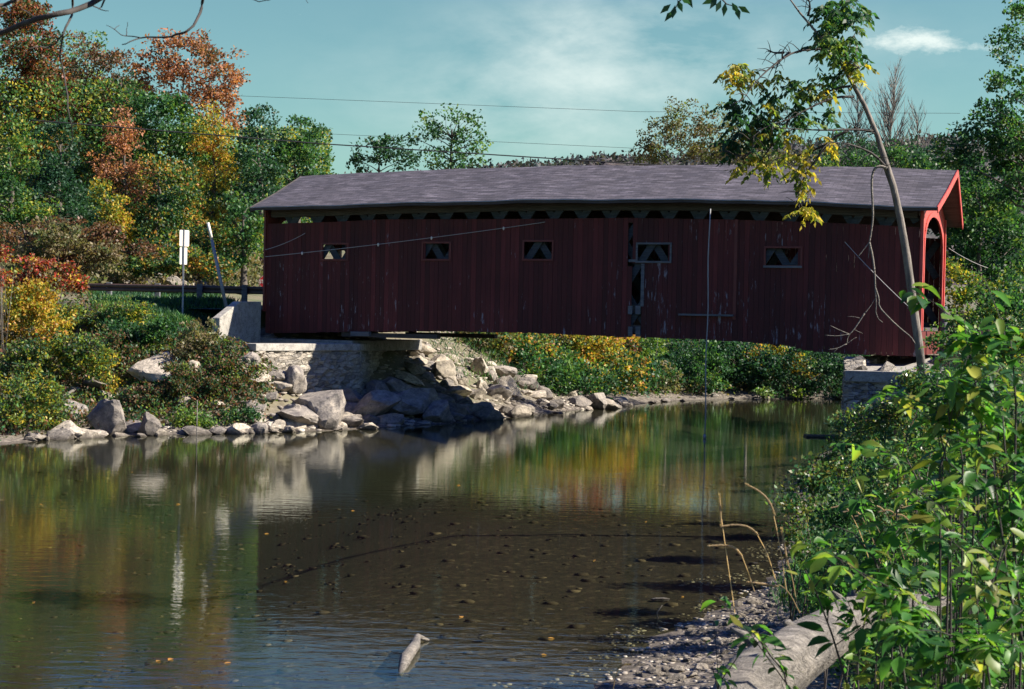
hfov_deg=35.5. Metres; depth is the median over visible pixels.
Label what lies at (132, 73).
maple tree
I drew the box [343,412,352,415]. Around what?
riprap rock
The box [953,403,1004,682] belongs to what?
leafy shoot
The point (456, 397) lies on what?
riprap rock
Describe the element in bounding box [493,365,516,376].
riprap rock
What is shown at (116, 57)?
oak tree
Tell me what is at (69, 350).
shrub
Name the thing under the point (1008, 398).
leafy shoot
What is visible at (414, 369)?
riprap rock
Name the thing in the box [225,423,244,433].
riprap rock
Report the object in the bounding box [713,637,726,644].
pebble
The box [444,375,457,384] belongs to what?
riprap rock
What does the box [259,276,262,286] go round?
stop sign
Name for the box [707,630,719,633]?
pebble
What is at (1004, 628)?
sapling
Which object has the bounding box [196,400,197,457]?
reed stem
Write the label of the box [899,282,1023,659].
sapling
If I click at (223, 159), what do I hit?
maple tree
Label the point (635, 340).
undergrowth
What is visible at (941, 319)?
guard post
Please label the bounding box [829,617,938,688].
leafy shoot
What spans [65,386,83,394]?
riprap rock
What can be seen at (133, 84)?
distant woods
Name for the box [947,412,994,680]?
leafy shoot
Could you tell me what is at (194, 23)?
overhanging branch
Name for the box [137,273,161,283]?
riprap rock
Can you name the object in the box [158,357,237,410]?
shrub
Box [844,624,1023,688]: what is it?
shrub
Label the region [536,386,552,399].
riprap rock
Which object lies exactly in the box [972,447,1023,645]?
leafy shoot
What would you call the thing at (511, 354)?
undergrowth
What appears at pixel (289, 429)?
riprap rock
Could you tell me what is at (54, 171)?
maple tree
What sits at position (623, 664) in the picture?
seeding grass
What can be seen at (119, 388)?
riprap rock
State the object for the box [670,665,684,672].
pebble
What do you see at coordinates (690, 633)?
pebble
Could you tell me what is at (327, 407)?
boulder
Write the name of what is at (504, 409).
riprap rock
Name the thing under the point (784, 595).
grass
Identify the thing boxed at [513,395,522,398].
riprap rock
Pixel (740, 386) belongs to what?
undergrowth
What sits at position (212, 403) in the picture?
riprap rock
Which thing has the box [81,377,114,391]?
boulder
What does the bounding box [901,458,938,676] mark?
leafy shoot
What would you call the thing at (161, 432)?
riprap rock
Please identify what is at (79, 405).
boulder
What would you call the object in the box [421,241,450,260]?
window frame
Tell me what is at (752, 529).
seeding grass
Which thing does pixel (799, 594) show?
undergrowth
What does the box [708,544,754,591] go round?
seeding grass
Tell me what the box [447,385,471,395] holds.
riprap rock
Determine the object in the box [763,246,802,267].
window frame
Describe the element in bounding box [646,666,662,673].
pebble
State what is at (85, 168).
maple tree
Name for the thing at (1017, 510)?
sapling
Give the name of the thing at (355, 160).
maple tree
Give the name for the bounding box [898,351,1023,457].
shrub
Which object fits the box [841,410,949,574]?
shrub
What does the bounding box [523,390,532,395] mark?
riprap rock
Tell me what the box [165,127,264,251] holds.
maple tree
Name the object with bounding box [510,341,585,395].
shrub
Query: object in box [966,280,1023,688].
sapling
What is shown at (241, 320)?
concrete wingwall
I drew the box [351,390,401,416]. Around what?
boulder
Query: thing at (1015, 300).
shrub
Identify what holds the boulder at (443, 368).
on the ground at (316, 654)
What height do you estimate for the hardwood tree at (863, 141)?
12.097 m
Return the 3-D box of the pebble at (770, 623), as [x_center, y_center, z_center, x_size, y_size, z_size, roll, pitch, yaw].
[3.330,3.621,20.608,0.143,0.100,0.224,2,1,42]
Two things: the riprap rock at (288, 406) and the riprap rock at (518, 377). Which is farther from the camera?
the riprap rock at (518, 377)
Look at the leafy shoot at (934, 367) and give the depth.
7.75 m
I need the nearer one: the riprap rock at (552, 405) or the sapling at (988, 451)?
the sapling at (988, 451)
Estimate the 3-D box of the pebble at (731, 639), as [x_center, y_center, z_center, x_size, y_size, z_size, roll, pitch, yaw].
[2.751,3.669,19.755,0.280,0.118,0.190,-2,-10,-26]
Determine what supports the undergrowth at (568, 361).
on the ground at (316, 654)
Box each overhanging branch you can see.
[0,0,108,151]
[106,0,203,44]
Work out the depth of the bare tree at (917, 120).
103.75 m
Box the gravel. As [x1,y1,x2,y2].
[490,530,1018,688]
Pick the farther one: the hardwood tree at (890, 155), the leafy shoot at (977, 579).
the hardwood tree at (890, 155)
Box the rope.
[703,209,710,438]
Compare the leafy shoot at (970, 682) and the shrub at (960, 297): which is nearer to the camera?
the leafy shoot at (970, 682)
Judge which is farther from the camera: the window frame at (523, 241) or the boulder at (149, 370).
the window frame at (523, 241)
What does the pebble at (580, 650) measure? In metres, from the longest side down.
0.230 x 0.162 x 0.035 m
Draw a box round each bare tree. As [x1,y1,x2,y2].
[783,110,799,166]
[833,86,875,259]
[866,58,915,164]
[893,96,933,167]
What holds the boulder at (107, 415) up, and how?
on the ground at (316, 654)
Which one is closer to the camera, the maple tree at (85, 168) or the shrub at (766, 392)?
the shrub at (766, 392)
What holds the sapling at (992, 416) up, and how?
on the ground at (316, 654)
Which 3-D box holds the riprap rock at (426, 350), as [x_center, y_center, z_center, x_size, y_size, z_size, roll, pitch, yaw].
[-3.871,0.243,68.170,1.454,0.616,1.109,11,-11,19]
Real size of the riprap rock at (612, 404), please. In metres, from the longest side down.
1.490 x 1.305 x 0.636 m
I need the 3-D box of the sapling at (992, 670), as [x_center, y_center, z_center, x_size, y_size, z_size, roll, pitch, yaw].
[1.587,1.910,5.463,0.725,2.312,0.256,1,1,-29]
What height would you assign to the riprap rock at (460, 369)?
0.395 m
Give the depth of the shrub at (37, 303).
58.83 m
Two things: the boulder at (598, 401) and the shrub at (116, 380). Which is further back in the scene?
the boulder at (598, 401)
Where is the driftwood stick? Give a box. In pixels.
[397,633,428,677]
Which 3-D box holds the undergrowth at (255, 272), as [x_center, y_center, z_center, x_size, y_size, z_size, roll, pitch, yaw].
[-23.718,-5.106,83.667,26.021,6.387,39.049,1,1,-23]
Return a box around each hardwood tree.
[731,144,812,166]
[802,126,885,166]
[812,144,950,168]
[863,135,947,167]
[900,146,1023,305]
[916,148,1023,304]
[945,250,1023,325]
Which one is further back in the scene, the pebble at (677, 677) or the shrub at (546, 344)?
the shrub at (546, 344)
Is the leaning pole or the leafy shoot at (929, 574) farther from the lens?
the leaning pole
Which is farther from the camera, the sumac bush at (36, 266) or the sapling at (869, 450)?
the sumac bush at (36, 266)
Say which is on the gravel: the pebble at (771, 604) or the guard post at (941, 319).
the pebble at (771, 604)
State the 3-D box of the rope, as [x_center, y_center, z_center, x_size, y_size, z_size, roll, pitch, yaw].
[6.722,-0.562,55.127,0.111,8.221,0.111,1,1,-11]
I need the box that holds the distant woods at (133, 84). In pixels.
[0,29,332,252]
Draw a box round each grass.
[84,283,240,353]
[429,331,552,389]
[613,663,631,688]
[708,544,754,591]
[718,493,734,612]
[720,524,775,580]
[745,483,786,591]
[746,581,799,612]
[767,496,834,620]
[781,527,795,596]
[831,505,868,557]
[874,505,904,559]
[878,510,915,561]
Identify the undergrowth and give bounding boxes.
[0,219,262,295]
[0,289,284,440]
[448,331,841,397]
[456,331,574,374]
[512,333,667,398]
[563,334,642,395]
[633,337,851,392]
[772,346,1023,687]
[792,476,1023,687]
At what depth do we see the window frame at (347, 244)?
61.38 m
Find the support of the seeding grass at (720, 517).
on the ground at (316, 654)
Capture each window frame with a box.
[320,243,348,260]
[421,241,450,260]
[522,240,553,260]
[635,242,671,262]
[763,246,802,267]
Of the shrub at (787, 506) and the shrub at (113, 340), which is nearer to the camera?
the shrub at (787, 506)
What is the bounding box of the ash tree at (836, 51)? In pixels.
[708,0,926,381]
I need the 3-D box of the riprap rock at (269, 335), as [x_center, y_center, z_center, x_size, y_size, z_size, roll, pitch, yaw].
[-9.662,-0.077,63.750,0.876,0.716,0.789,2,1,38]
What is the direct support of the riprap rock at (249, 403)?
on the ground at (316, 654)
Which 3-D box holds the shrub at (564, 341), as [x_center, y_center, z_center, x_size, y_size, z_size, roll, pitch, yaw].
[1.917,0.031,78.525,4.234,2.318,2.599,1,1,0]
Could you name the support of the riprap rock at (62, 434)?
on the ground at (316, 654)
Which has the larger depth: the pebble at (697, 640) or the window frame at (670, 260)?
the window frame at (670, 260)
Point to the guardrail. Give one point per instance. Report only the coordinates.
(157, 289)
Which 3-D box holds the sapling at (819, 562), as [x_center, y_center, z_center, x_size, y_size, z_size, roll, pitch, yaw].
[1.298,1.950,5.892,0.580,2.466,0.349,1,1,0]
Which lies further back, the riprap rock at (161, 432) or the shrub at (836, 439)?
the riprap rock at (161, 432)
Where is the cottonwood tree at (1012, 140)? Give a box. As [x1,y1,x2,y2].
[929,0,1023,310]
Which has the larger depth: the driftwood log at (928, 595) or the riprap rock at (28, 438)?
the riprap rock at (28, 438)
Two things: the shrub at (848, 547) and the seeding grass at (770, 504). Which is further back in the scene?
the shrub at (848, 547)
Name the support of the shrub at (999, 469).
on the ground at (316, 654)
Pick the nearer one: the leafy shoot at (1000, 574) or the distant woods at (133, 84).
the leafy shoot at (1000, 574)
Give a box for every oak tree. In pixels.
[58,31,122,216]
[77,47,151,203]
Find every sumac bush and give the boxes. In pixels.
[0,245,21,355]
[4,253,89,333]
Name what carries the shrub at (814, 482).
on the ground at (316, 654)
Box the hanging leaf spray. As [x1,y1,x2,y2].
[661,0,749,20]
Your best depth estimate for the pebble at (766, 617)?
21.23 m
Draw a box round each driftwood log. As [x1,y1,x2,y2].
[699,590,881,688]
[844,574,958,627]
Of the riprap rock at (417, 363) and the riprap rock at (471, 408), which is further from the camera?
the riprap rock at (417, 363)
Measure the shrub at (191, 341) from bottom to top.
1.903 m
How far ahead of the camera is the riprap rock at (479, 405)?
63.56 m
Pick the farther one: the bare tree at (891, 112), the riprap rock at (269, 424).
the bare tree at (891, 112)
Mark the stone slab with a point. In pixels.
(815, 435)
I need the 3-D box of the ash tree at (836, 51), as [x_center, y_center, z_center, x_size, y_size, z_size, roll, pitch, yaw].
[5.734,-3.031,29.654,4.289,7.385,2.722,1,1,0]
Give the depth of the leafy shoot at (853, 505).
9.22 m
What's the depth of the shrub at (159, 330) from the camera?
58.30 m
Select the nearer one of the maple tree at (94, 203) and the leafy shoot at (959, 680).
the leafy shoot at (959, 680)
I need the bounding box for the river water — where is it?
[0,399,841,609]
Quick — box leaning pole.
[207,222,227,307]
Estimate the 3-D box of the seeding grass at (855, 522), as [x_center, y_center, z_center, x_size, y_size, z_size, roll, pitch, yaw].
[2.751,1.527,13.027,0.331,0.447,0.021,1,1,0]
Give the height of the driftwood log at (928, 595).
0.407 m
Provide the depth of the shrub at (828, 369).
85.58 m
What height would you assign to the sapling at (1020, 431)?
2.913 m
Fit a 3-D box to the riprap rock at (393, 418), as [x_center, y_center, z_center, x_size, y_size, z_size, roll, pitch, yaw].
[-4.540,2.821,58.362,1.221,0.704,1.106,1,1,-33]
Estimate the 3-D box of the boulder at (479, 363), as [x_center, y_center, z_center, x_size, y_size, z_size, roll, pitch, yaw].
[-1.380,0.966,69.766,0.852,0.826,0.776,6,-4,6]
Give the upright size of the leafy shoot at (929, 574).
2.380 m
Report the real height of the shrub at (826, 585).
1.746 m
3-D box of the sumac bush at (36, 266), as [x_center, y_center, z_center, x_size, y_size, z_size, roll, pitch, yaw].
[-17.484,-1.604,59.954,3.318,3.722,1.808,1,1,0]
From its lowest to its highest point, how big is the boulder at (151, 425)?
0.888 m
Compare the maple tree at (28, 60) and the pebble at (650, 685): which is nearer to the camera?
the pebble at (650, 685)
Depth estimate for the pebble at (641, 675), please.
17.99 m
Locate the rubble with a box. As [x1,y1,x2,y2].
[162,331,583,433]
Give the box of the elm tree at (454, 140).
[405,103,493,169]
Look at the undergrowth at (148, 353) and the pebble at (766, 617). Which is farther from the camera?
the undergrowth at (148, 353)
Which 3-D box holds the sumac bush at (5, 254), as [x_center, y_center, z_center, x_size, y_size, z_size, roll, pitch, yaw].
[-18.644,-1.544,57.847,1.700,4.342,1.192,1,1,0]
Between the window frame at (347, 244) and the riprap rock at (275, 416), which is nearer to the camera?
the riprap rock at (275, 416)
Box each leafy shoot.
[828,551,944,688]
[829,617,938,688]
[836,474,885,677]
[836,573,917,688]
[863,377,963,682]
[867,577,934,688]
[878,385,948,688]
[883,441,989,680]
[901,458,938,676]
[902,543,987,688]
[909,353,1020,688]
[919,344,1023,685]
[919,619,1011,688]
[921,358,1023,612]
[921,394,1021,681]
[931,540,984,685]
[937,653,1005,688]
[939,497,1023,678]
[942,382,1023,682]
[944,415,1020,604]
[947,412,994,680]
[951,357,1013,580]
[952,427,971,618]
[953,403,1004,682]
[957,581,1023,688]
[965,354,1001,675]
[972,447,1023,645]
[980,521,1023,598]
[984,599,1023,659]
[1000,565,1023,640]
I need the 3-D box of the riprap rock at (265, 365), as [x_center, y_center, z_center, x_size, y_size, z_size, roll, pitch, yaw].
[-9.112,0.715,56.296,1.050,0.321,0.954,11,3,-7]
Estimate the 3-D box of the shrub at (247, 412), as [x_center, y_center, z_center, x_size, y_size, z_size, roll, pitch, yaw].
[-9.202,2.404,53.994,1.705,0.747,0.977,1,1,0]
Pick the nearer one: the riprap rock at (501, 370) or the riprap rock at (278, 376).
the riprap rock at (278, 376)
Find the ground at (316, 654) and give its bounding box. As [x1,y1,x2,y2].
[0,210,1023,688]
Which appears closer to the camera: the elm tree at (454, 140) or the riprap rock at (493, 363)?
the riprap rock at (493, 363)
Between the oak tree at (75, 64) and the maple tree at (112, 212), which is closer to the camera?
the maple tree at (112, 212)
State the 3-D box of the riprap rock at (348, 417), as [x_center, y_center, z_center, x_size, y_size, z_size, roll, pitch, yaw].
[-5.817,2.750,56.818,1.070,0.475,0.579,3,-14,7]
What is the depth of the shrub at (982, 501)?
13.97 m
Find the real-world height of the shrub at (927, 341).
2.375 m
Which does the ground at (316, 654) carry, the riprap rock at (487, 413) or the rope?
the riprap rock at (487, 413)
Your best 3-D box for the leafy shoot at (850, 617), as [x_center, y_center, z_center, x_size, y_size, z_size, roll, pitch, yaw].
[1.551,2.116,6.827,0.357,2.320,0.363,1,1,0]
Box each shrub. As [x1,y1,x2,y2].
[0,267,78,350]
[0,326,121,388]
[0,369,74,433]
[8,287,106,329]
[10,217,127,291]
[46,220,168,283]
[59,295,166,330]
[60,323,135,380]
[100,375,125,392]
[102,313,183,351]
[117,243,238,295]
[121,373,205,410]
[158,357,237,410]
[159,317,224,362]
[170,403,219,429]
[202,356,262,402]
[214,405,264,425]
[452,332,517,359]
[489,332,566,367]
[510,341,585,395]
[527,333,591,358]
[552,358,621,395]
[554,334,626,360]
[589,336,655,391]
[618,337,643,352]
[635,338,668,365]
[642,360,688,394]
[651,338,767,391]
[668,339,734,394]
[708,341,773,391]
[745,346,862,398]
[752,384,775,398]
[765,482,844,620]
[773,448,872,608]
[784,384,809,398]
[799,553,899,688]
[803,398,891,498]
[805,444,912,550]
[812,353,870,391]
[817,511,954,688]
[832,393,935,504]
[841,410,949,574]
[842,364,964,500]
[844,580,1017,682]
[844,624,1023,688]
[877,436,989,561]
[897,380,1023,688]
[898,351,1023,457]
[903,525,1023,688]
[923,322,957,375]
[923,483,1022,688]
[933,321,1023,381]
[944,286,1022,338]
[961,270,1023,377]
[963,423,1023,547]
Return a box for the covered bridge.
[249,165,962,355]
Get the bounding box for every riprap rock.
[24,432,40,437]
[24,436,37,441]
[29,434,46,440]
[46,428,74,439]
[62,426,90,438]
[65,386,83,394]
[79,430,98,438]
[91,430,108,437]
[97,390,113,401]
[112,432,129,435]
[115,387,126,396]
[125,420,140,432]
[135,433,146,436]
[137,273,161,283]
[153,428,168,435]
[160,276,190,284]
[172,394,191,405]
[182,426,211,434]
[195,280,215,285]
[207,400,224,405]
[209,426,226,433]
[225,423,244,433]
[225,423,250,432]
[239,351,260,363]
[244,400,258,407]
[247,418,265,422]
[249,363,267,368]
[249,404,266,411]
[250,369,270,383]
[251,422,267,433]
[260,334,274,337]
[264,421,284,430]
[266,391,277,400]
[268,371,285,380]
[269,413,279,420]
[271,419,286,431]
[273,380,292,391]
[281,404,300,409]
[282,425,295,432]
[286,419,306,428]
[306,424,317,428]
[339,421,347,429]
[341,419,363,427]
[342,416,359,419]
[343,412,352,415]
[344,403,356,412]
[351,414,361,418]
[362,414,380,424]
[376,413,404,424]
[381,377,412,391]
[395,371,423,385]
[405,361,422,365]
[405,364,425,374]
[406,350,419,355]
[412,355,427,364]
[415,343,436,354]
[422,371,436,382]
[423,360,434,371]
[430,354,455,367]
[434,387,446,392]
[438,393,455,402]
[440,378,454,385]
[444,353,458,362]
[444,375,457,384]
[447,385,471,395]
[449,393,462,401]
[455,366,465,374]
[456,396,472,403]
[457,377,468,384]
[463,403,474,411]
[464,357,473,364]
[472,388,486,399]
[472,401,493,413]
[474,406,503,420]
[476,379,486,389]
[482,370,496,380]
[486,361,496,365]
[486,384,512,400]
[491,386,513,401]
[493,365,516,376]
[499,406,510,414]
[510,405,531,417]
[513,375,539,388]
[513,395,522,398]
[515,377,535,387]
[515,388,521,394]
[517,380,530,388]
[521,374,537,379]
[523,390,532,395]
[525,404,534,414]
[528,390,545,398]
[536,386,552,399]
[536,398,548,405]
[547,402,558,409]
[549,399,563,408]
[566,389,583,396]
[566,395,591,407]
[605,398,621,408]
[612,396,628,401]
[622,402,632,405]
[661,398,671,401]
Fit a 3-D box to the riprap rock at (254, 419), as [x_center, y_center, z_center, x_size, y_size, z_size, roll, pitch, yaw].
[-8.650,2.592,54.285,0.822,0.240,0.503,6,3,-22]
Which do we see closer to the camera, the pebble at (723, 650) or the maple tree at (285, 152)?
the pebble at (723, 650)
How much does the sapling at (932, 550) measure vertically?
2.404 m
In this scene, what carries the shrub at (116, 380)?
on the ground at (316, 654)
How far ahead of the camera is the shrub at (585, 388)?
73.89 m
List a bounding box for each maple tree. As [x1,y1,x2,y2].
[0,0,98,203]
[0,113,63,245]
[0,122,131,224]
[0,213,91,251]
[14,116,103,244]
[22,65,155,165]
[62,173,162,245]
[84,177,138,247]
[86,105,158,214]
[111,86,215,233]
[120,153,225,256]
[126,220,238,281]
[128,27,250,233]
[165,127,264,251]
[177,99,244,237]
[199,188,271,294]
[227,102,290,267]
[263,114,336,222]
[346,133,421,172]
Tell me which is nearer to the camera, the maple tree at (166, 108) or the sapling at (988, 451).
the sapling at (988, 451)
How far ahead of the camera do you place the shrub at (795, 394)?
85.17 m
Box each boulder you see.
[50,420,84,436]
[59,399,88,420]
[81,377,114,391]
[87,399,126,434]
[127,350,179,382]
[137,412,161,435]
[189,360,200,374]
[276,405,318,423]
[285,365,306,393]
[295,390,345,429]
[342,388,363,402]
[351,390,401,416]
[357,422,378,428]
[366,380,388,392]
[388,388,440,414]
[423,399,453,422]
[434,360,455,379]
[470,357,488,374]
[493,375,516,391]
[588,393,606,408]
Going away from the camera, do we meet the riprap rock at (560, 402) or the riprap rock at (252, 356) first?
the riprap rock at (252, 356)
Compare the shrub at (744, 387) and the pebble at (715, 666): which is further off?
the shrub at (744, 387)
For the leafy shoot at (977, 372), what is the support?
on the ground at (316, 654)
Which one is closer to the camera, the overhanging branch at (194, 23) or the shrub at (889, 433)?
the overhanging branch at (194, 23)
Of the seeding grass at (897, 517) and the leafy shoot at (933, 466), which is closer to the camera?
the leafy shoot at (933, 466)
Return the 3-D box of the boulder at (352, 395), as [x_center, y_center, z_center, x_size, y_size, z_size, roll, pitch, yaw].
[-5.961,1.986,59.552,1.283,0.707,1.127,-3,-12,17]
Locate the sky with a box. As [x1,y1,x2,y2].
[0,0,1023,173]
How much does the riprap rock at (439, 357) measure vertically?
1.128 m
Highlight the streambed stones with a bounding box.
[0,526,760,688]
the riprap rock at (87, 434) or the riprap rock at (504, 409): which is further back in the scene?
the riprap rock at (504, 409)
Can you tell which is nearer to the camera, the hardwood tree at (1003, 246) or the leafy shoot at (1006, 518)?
the leafy shoot at (1006, 518)
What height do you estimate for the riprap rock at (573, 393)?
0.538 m
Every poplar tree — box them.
[628,96,720,165]
[678,101,769,164]
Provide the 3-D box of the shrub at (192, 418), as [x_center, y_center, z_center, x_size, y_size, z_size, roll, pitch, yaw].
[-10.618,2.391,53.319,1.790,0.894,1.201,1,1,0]
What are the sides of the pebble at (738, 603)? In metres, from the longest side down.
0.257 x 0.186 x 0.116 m
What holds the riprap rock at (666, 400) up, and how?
on the ground at (316, 654)
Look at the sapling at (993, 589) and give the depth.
5.51 m
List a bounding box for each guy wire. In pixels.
[265,222,543,256]
[845,242,907,305]
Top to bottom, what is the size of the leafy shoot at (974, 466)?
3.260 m
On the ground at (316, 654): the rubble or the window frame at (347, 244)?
the rubble
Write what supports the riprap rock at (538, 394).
on the ground at (316, 654)
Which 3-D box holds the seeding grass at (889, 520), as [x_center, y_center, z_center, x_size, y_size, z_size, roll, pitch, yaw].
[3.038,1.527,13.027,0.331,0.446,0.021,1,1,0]
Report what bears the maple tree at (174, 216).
on the ground at (316, 654)
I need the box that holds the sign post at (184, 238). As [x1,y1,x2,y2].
[179,230,188,312]
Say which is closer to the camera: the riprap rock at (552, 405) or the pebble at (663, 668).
the pebble at (663, 668)
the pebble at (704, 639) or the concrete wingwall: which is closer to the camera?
the pebble at (704, 639)
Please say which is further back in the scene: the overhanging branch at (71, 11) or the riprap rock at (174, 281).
the riprap rock at (174, 281)
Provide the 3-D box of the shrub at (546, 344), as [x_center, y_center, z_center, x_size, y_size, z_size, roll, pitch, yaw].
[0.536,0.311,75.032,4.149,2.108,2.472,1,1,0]
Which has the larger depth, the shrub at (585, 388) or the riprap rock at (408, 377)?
the shrub at (585, 388)
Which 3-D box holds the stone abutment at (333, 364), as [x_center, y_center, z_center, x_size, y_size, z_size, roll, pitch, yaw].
[-6.972,1.678,64.508,5.116,3.793,16.468,1,1,12]
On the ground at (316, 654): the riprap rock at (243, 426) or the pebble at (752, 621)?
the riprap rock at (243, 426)
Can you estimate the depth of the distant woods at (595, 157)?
828.54 m
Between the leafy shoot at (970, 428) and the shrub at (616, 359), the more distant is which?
the shrub at (616, 359)
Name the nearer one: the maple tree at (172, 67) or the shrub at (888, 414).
the shrub at (888, 414)
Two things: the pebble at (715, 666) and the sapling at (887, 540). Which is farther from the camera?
the pebble at (715, 666)
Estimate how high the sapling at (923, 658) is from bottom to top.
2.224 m
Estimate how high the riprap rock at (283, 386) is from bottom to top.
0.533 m
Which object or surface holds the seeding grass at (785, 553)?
on the ground at (316, 654)
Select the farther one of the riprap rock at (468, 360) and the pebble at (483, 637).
the riprap rock at (468, 360)
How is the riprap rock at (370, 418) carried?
in the river water
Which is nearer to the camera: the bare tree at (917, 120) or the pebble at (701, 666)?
the pebble at (701, 666)
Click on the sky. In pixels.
(624, 57)
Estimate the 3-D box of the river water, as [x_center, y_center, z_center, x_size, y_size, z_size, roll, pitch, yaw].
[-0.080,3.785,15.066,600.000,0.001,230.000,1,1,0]
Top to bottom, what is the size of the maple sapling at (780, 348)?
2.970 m
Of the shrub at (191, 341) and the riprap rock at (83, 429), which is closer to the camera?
the riprap rock at (83, 429)
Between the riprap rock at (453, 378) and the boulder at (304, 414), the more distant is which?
the riprap rock at (453, 378)
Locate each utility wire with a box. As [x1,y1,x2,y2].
[32,120,1018,185]
[251,96,838,112]
[299,132,639,148]
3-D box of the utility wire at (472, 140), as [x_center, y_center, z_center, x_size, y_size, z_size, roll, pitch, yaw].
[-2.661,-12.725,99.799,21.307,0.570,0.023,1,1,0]
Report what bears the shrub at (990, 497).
on the ground at (316, 654)
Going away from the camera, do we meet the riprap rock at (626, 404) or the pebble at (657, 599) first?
the pebble at (657, 599)
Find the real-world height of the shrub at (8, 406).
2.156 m
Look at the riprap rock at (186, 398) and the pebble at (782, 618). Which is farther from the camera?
the riprap rock at (186, 398)
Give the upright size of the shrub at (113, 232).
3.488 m
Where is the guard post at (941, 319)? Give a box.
[939,306,947,359]
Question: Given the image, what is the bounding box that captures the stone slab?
[803,434,838,437]
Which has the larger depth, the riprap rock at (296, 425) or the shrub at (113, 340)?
the shrub at (113, 340)
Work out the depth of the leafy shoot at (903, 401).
6.56 m
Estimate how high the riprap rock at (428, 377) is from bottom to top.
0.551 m
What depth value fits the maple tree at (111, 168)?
92.41 m
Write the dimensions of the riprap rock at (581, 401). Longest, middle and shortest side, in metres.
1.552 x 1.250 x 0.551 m
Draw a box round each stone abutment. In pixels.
[243,338,421,394]
[839,355,951,442]
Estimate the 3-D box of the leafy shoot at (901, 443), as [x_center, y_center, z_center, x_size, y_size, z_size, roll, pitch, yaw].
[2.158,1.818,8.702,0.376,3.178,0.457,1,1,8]
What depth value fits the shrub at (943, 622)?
10.95 m
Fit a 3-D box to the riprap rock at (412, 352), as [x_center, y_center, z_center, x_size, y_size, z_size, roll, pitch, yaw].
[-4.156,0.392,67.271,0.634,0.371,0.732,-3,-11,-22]
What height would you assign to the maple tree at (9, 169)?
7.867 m
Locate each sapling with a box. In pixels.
[700,595,800,688]
[706,619,767,688]
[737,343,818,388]
[785,544,919,688]
[790,536,940,688]
[823,489,947,688]
[830,439,932,688]
[882,612,1023,688]
[889,454,1019,684]
[894,515,983,681]
[894,563,1023,688]
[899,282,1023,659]
[915,369,1011,681]
[918,490,1023,688]
[922,453,1023,688]
[945,416,1023,688]
[964,396,1023,688]
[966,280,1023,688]
[969,553,1023,688]
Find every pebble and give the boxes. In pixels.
[477,635,490,639]
[572,649,586,652]
[635,673,646,676]
[644,683,658,687]
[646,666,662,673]
[650,597,669,601]
[653,653,664,657]
[661,666,671,671]
[667,673,686,680]
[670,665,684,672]
[684,624,696,628]
[684,631,699,635]
[687,671,697,677]
[690,647,699,652]
[692,639,702,642]
[693,663,707,670]
[696,629,707,632]
[696,658,714,663]
[700,637,710,641]
[700,646,715,650]
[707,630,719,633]
[710,663,722,669]
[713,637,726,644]
[720,646,730,653]
[726,637,738,641]
[730,601,742,606]
[742,606,757,611]
[745,597,762,604]
[747,618,758,624]
[749,610,760,613]
[761,614,773,620]
[766,602,776,607]
[766,621,775,626]
[772,599,787,606]
[779,616,789,620]
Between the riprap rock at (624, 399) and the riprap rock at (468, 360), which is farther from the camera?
the riprap rock at (624, 399)
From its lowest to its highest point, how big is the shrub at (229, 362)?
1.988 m
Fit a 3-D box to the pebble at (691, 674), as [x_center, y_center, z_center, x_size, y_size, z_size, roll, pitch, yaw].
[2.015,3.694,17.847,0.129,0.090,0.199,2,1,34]
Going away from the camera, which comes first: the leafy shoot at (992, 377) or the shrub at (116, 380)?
the leafy shoot at (992, 377)
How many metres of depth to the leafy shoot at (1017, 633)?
8.13 m
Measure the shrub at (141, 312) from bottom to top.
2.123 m
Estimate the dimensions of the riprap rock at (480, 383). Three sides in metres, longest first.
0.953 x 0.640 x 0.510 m
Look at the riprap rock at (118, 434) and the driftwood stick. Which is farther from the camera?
the riprap rock at (118, 434)
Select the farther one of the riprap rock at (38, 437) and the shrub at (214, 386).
the shrub at (214, 386)
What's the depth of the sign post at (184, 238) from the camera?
61.92 m
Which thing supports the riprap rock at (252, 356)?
on the ground at (316, 654)
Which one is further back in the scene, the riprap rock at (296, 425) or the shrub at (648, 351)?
the shrub at (648, 351)
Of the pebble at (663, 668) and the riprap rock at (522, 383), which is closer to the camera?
the pebble at (663, 668)
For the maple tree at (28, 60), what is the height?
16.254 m
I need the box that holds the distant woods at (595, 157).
[0,129,1021,256]
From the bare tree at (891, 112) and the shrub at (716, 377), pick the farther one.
the bare tree at (891, 112)
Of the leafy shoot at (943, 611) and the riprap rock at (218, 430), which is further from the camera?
the riprap rock at (218, 430)
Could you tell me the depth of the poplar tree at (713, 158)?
113.52 m
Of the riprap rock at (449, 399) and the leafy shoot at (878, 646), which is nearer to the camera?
the leafy shoot at (878, 646)
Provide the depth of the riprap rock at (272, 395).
55.33 m
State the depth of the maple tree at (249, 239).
79.53 m
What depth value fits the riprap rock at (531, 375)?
72.08 m
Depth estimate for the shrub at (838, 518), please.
20.98 m
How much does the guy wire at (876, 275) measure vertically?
2.317 m
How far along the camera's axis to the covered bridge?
57.97 m
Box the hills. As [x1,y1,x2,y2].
[24,139,1023,284]
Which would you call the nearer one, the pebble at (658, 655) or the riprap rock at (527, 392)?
the pebble at (658, 655)
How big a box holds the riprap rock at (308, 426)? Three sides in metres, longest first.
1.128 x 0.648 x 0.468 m
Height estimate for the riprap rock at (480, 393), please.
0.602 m
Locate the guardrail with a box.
[87,282,262,300]
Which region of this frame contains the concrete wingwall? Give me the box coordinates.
[212,301,260,344]

